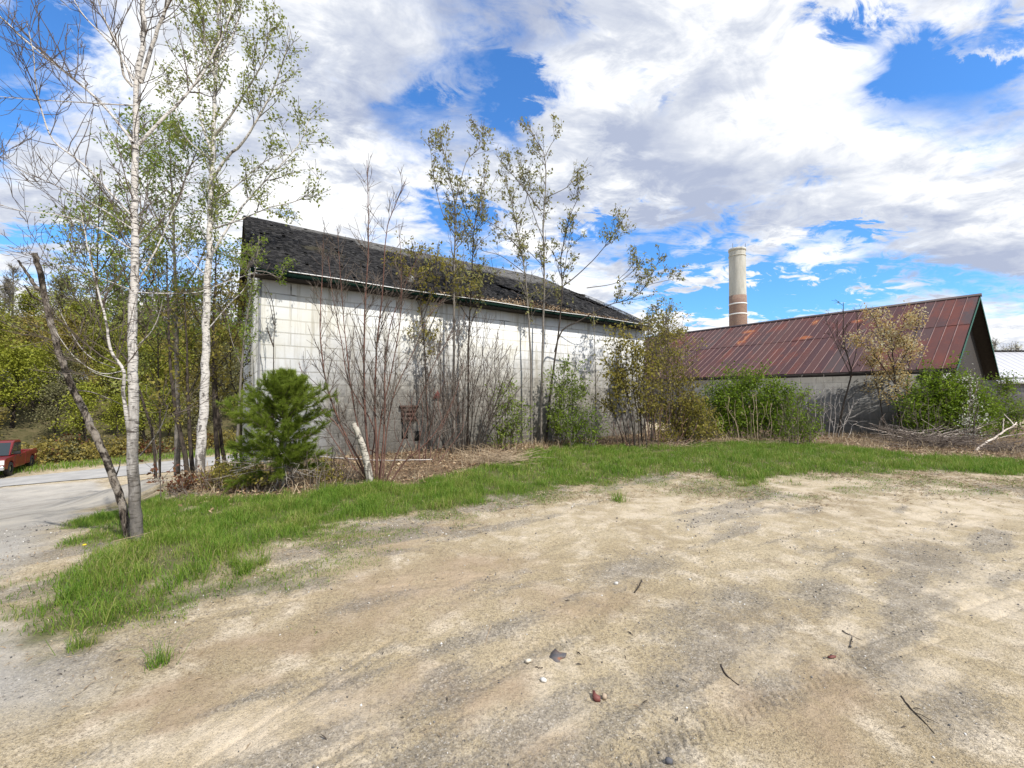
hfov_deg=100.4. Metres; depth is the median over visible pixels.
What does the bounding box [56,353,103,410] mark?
broadleaf tree
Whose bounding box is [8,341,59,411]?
broadleaf tree
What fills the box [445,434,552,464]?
brush heap
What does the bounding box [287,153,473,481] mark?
bare shrub
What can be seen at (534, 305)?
roof litter
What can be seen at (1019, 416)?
leafy bush
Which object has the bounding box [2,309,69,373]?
broadleaf tree
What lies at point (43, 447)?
undergrowth
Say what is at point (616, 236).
maple sapling
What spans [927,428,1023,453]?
brush heap
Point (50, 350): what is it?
broadleaf tree
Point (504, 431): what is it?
grey sapling
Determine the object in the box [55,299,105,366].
broadleaf tree
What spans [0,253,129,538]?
dead tree
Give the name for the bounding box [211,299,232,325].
broadleaf tree
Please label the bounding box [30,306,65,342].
broadleaf tree
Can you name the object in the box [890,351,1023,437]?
leafy bush
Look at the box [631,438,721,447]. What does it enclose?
brush heap
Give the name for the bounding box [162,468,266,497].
bare shrub
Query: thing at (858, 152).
sky
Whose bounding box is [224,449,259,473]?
shrub
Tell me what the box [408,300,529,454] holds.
bare shrub
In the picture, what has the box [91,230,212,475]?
young tree
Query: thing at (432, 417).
bare shrub
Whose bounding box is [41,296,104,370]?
broadleaf tree
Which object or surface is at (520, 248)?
maple sapling
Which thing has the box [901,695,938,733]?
stick
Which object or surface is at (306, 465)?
bare shrub
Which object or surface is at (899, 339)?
blossom tree
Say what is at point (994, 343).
blossom tree
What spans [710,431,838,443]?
brush heap
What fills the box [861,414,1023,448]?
brush heap
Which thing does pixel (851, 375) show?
bare tree
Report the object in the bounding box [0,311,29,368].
broadleaf tree
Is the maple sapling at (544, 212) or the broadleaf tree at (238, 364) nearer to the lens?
the maple sapling at (544, 212)
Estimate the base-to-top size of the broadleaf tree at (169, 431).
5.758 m
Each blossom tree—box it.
[841,300,928,435]
[992,338,1014,349]
[1005,341,1022,349]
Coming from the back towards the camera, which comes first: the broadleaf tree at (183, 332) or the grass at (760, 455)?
the broadleaf tree at (183, 332)
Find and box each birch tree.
[0,0,279,540]
[129,0,333,472]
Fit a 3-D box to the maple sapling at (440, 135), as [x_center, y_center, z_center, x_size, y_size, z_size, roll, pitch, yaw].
[-1.343,-3.053,12.422,2.628,10.039,1.323,0,-2,0]
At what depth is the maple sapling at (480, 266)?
12.64 m
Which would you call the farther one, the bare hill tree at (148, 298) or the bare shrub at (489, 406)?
the bare hill tree at (148, 298)
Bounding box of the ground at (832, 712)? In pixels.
[0,316,1023,767]
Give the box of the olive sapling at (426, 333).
[381,230,478,452]
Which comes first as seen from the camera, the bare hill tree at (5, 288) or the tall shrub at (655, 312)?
the tall shrub at (655, 312)
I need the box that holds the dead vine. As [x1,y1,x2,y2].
[261,282,274,371]
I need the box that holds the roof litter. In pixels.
[438,290,627,320]
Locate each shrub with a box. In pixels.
[157,464,220,494]
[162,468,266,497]
[196,455,255,490]
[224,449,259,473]
[224,452,275,491]
[270,439,361,489]
[303,452,347,482]
[386,371,469,463]
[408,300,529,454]
[608,399,707,448]
[627,302,712,444]
[639,291,690,436]
[701,392,807,444]
[771,377,861,437]
[877,397,981,439]
[954,368,991,444]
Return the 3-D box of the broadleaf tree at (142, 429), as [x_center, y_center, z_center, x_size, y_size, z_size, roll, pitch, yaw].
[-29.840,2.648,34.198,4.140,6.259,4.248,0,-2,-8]
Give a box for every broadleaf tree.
[0,286,14,318]
[0,296,23,335]
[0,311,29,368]
[0,323,35,388]
[0,336,58,428]
[0,340,29,406]
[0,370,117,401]
[0,389,19,429]
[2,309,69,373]
[4,286,47,329]
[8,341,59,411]
[15,285,51,319]
[16,376,73,438]
[20,321,49,348]
[26,340,77,406]
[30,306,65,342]
[35,346,89,415]
[38,375,122,441]
[40,309,90,365]
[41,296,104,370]
[46,270,80,328]
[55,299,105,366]
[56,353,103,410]
[67,324,126,386]
[75,273,114,308]
[84,328,117,370]
[88,359,146,429]
[92,331,169,418]
[95,391,127,437]
[98,378,174,449]
[102,325,151,368]
[105,298,127,332]
[108,341,184,426]
[113,305,167,380]
[114,329,154,384]
[145,290,172,324]
[145,335,198,412]
[148,340,196,400]
[150,385,192,444]
[155,317,195,386]
[158,377,233,433]
[162,297,187,334]
[171,319,232,401]
[173,332,197,391]
[179,304,201,328]
[180,376,210,431]
[191,339,227,394]
[196,343,239,425]
[210,324,240,350]
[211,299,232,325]
[215,323,242,374]
[219,338,240,394]
[219,357,243,404]
[221,346,243,404]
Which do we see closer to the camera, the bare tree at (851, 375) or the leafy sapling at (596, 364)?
the leafy sapling at (596, 364)
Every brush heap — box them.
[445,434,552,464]
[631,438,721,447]
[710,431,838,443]
[855,420,996,437]
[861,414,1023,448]
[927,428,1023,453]
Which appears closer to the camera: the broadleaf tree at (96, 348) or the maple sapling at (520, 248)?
the maple sapling at (520, 248)
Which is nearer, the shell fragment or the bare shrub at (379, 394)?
the shell fragment
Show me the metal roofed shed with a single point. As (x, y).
(802, 350)
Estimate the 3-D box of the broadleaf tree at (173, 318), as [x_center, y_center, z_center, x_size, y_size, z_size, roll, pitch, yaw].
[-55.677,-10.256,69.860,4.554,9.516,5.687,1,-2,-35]
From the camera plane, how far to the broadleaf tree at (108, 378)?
37.38 m
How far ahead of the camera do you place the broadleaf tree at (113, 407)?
35.99 m
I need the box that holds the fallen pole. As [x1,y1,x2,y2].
[320,456,431,460]
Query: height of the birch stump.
1.147 m
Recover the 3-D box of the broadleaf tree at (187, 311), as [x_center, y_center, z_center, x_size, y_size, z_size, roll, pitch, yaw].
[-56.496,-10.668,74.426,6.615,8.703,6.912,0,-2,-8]
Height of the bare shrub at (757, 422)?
1.817 m
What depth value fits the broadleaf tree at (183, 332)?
52.42 m
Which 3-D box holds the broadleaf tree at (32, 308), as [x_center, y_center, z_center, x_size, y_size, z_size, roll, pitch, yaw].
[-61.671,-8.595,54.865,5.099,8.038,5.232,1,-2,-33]
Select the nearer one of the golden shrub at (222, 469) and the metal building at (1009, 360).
the golden shrub at (222, 469)
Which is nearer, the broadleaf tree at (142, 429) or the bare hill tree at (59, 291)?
the broadleaf tree at (142, 429)
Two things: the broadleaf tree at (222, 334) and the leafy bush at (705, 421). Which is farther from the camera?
the broadleaf tree at (222, 334)
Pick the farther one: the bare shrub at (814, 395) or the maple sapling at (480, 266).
the bare shrub at (814, 395)
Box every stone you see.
[540,677,546,682]
[665,757,672,764]
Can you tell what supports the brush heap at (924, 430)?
on the brush heap at (919, 439)
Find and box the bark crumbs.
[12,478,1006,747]
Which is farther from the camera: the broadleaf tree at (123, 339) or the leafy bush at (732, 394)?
the broadleaf tree at (123, 339)
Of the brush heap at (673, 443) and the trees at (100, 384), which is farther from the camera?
the trees at (100, 384)
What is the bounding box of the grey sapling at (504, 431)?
[482,378,535,448]
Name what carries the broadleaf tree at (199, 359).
on the ground at (832, 712)
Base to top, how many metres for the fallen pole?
0.060 m
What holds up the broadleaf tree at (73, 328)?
on the ground at (832, 712)
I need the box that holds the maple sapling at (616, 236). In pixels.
[545,174,688,443]
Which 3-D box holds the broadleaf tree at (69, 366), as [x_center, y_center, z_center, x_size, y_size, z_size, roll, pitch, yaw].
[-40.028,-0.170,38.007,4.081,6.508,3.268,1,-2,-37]
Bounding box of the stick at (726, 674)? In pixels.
[720,664,738,684]
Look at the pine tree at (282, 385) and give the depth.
7.10 m
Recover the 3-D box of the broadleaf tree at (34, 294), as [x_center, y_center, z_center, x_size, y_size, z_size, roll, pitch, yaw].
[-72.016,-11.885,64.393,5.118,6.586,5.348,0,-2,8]
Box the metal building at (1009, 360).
[985,350,1023,416]
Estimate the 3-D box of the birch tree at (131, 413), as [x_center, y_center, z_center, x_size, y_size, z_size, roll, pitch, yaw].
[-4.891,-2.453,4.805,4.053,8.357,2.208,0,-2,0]
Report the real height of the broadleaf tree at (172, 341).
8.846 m
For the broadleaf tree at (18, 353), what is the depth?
33.78 m
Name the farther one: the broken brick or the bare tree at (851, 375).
the bare tree at (851, 375)
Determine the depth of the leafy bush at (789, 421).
14.11 m
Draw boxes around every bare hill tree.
[0,261,35,328]
[0,282,18,317]
[2,276,19,325]
[49,278,70,324]
[141,287,156,310]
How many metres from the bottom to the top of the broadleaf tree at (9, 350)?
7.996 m
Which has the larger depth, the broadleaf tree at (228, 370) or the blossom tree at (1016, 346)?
the blossom tree at (1016, 346)
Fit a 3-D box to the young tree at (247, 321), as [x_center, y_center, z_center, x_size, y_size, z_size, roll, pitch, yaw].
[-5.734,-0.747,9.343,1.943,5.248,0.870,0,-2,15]
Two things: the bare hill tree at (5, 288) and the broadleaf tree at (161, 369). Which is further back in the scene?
the bare hill tree at (5, 288)
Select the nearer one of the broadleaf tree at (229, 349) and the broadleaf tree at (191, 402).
the broadleaf tree at (191, 402)
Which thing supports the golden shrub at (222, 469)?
on the ground at (832, 712)
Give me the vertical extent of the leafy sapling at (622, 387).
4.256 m
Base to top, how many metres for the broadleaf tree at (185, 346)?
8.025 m
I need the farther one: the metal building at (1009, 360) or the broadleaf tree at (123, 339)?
the broadleaf tree at (123, 339)
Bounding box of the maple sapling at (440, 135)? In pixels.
[421,114,510,449]
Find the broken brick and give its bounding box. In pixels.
[592,690,599,701]
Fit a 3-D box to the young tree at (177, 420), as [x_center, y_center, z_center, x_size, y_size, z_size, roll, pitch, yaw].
[-7.780,-0.508,10.205,1.948,5.421,1.571,-1,-2,21]
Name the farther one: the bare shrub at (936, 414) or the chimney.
the chimney
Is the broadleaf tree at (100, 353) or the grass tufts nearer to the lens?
the grass tufts
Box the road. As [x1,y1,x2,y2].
[0,455,238,486]
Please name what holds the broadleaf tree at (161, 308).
on the ground at (832, 712)
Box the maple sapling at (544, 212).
[492,112,591,442]
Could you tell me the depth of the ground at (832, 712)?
2.87 m
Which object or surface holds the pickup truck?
on the ground at (832, 712)
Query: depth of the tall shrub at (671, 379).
14.02 m
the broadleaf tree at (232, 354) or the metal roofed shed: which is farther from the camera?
the broadleaf tree at (232, 354)
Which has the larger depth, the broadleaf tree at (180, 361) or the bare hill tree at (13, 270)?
the bare hill tree at (13, 270)
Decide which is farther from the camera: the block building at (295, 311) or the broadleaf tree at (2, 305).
the broadleaf tree at (2, 305)
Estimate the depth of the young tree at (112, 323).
10.47 m
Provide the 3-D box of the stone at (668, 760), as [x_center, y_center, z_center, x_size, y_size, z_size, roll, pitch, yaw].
[0.686,1.645,1.864,0.034,0.026,0.026,0,-2,0]
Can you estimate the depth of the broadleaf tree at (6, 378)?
32.25 m
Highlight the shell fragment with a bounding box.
[602,693,606,699]
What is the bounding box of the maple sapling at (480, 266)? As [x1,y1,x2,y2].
[401,165,504,449]
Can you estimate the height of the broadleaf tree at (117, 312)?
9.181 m
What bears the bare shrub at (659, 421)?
on the ground at (832, 712)
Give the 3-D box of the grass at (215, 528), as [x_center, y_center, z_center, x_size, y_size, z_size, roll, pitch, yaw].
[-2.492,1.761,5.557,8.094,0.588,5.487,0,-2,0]
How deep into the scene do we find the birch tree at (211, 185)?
9.89 m
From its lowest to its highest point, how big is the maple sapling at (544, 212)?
11.149 m
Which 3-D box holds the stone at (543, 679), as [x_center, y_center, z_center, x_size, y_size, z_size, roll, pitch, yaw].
[0.176,1.661,2.401,0.038,0.018,0.032,0,-2,0]
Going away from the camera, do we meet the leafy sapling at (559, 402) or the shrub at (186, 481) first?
the shrub at (186, 481)
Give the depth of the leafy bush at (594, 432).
13.16 m
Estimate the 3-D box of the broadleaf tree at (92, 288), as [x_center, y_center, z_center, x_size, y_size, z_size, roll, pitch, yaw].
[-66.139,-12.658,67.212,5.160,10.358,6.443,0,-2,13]
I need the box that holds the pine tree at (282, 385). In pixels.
[205,365,338,493]
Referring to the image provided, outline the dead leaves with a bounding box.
[167,414,1023,512]
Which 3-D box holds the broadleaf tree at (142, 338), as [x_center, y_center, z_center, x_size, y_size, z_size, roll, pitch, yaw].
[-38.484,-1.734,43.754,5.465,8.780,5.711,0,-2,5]
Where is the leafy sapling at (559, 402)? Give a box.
[539,354,594,442]
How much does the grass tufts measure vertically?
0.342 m
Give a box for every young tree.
[7,160,169,478]
[25,97,257,474]
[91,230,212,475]
[127,248,236,472]
[173,246,251,468]
[178,263,253,466]
[206,235,299,466]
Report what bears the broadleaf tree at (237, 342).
on the ground at (832, 712)
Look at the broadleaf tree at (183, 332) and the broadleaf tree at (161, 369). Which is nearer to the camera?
the broadleaf tree at (161, 369)
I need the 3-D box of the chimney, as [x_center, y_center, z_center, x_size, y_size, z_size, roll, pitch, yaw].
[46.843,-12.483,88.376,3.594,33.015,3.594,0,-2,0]
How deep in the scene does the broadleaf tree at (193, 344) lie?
47.45 m
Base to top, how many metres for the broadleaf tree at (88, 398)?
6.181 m
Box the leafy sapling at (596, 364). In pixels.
[586,310,607,443]
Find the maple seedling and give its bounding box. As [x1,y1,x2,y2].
[139,428,182,499]
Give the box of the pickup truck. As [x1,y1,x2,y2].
[0,440,36,475]
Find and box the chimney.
[728,245,747,325]
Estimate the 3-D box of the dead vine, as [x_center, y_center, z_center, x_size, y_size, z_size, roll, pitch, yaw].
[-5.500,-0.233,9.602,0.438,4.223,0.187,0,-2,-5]
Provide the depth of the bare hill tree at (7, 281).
58.05 m
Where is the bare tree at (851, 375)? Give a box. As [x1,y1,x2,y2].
[824,299,873,433]
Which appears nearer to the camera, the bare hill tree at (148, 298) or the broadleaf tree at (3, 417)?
the broadleaf tree at (3, 417)
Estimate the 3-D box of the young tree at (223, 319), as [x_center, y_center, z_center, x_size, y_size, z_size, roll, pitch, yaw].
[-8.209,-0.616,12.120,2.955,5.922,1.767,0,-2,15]
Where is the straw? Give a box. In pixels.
[0,444,1023,749]
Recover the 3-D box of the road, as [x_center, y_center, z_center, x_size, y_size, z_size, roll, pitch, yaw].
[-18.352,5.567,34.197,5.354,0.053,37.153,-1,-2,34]
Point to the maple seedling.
(156, 469)
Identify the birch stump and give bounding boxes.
[351,422,373,482]
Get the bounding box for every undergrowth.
[20,427,239,465]
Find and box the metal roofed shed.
[645,293,999,436]
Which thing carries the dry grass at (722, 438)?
on the ground at (832, 712)
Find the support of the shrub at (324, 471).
on the ground at (832, 712)
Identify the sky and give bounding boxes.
[0,0,1023,349]
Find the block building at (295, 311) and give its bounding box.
[237,215,652,463]
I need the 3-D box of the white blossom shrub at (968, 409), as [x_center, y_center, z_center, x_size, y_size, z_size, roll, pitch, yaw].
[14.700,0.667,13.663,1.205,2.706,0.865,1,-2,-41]
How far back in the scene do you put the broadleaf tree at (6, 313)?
43.90 m
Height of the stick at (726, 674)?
0.012 m
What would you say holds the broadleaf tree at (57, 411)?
on the ground at (832, 712)
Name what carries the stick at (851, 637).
on the ground at (832, 712)
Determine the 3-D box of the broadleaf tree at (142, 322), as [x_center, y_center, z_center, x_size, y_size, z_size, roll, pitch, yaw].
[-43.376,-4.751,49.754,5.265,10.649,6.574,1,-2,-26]
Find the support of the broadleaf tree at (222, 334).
on the ground at (832, 712)
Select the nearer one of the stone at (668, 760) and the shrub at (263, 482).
the stone at (668, 760)
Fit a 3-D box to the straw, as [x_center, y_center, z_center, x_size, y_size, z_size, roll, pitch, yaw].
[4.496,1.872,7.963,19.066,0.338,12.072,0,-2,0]
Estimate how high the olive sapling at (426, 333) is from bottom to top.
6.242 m
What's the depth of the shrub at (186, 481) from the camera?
7.34 m
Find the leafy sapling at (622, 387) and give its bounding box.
[590,319,668,447]
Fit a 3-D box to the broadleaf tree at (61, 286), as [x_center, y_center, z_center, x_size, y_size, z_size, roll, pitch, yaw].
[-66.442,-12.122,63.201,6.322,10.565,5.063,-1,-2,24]
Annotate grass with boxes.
[0,447,233,473]
[0,472,604,635]
[164,427,1023,505]
[422,438,1023,500]
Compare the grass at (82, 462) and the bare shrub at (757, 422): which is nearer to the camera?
the bare shrub at (757, 422)
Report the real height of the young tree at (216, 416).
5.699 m
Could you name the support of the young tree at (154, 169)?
on the ground at (832, 712)
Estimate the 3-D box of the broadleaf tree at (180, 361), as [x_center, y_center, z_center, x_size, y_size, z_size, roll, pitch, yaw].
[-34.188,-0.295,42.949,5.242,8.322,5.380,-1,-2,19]
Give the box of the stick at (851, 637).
[842,630,860,647]
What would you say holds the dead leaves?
on the ground at (832, 712)
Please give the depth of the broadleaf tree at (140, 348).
38.75 m
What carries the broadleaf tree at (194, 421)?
on the ground at (832, 712)
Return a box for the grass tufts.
[34,439,1023,673]
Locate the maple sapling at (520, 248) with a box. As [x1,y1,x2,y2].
[457,167,544,440]
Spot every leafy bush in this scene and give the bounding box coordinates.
[556,398,615,448]
[650,385,729,443]
[670,359,817,439]
[770,386,826,444]
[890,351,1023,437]
[980,369,1023,438]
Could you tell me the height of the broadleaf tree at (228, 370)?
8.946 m

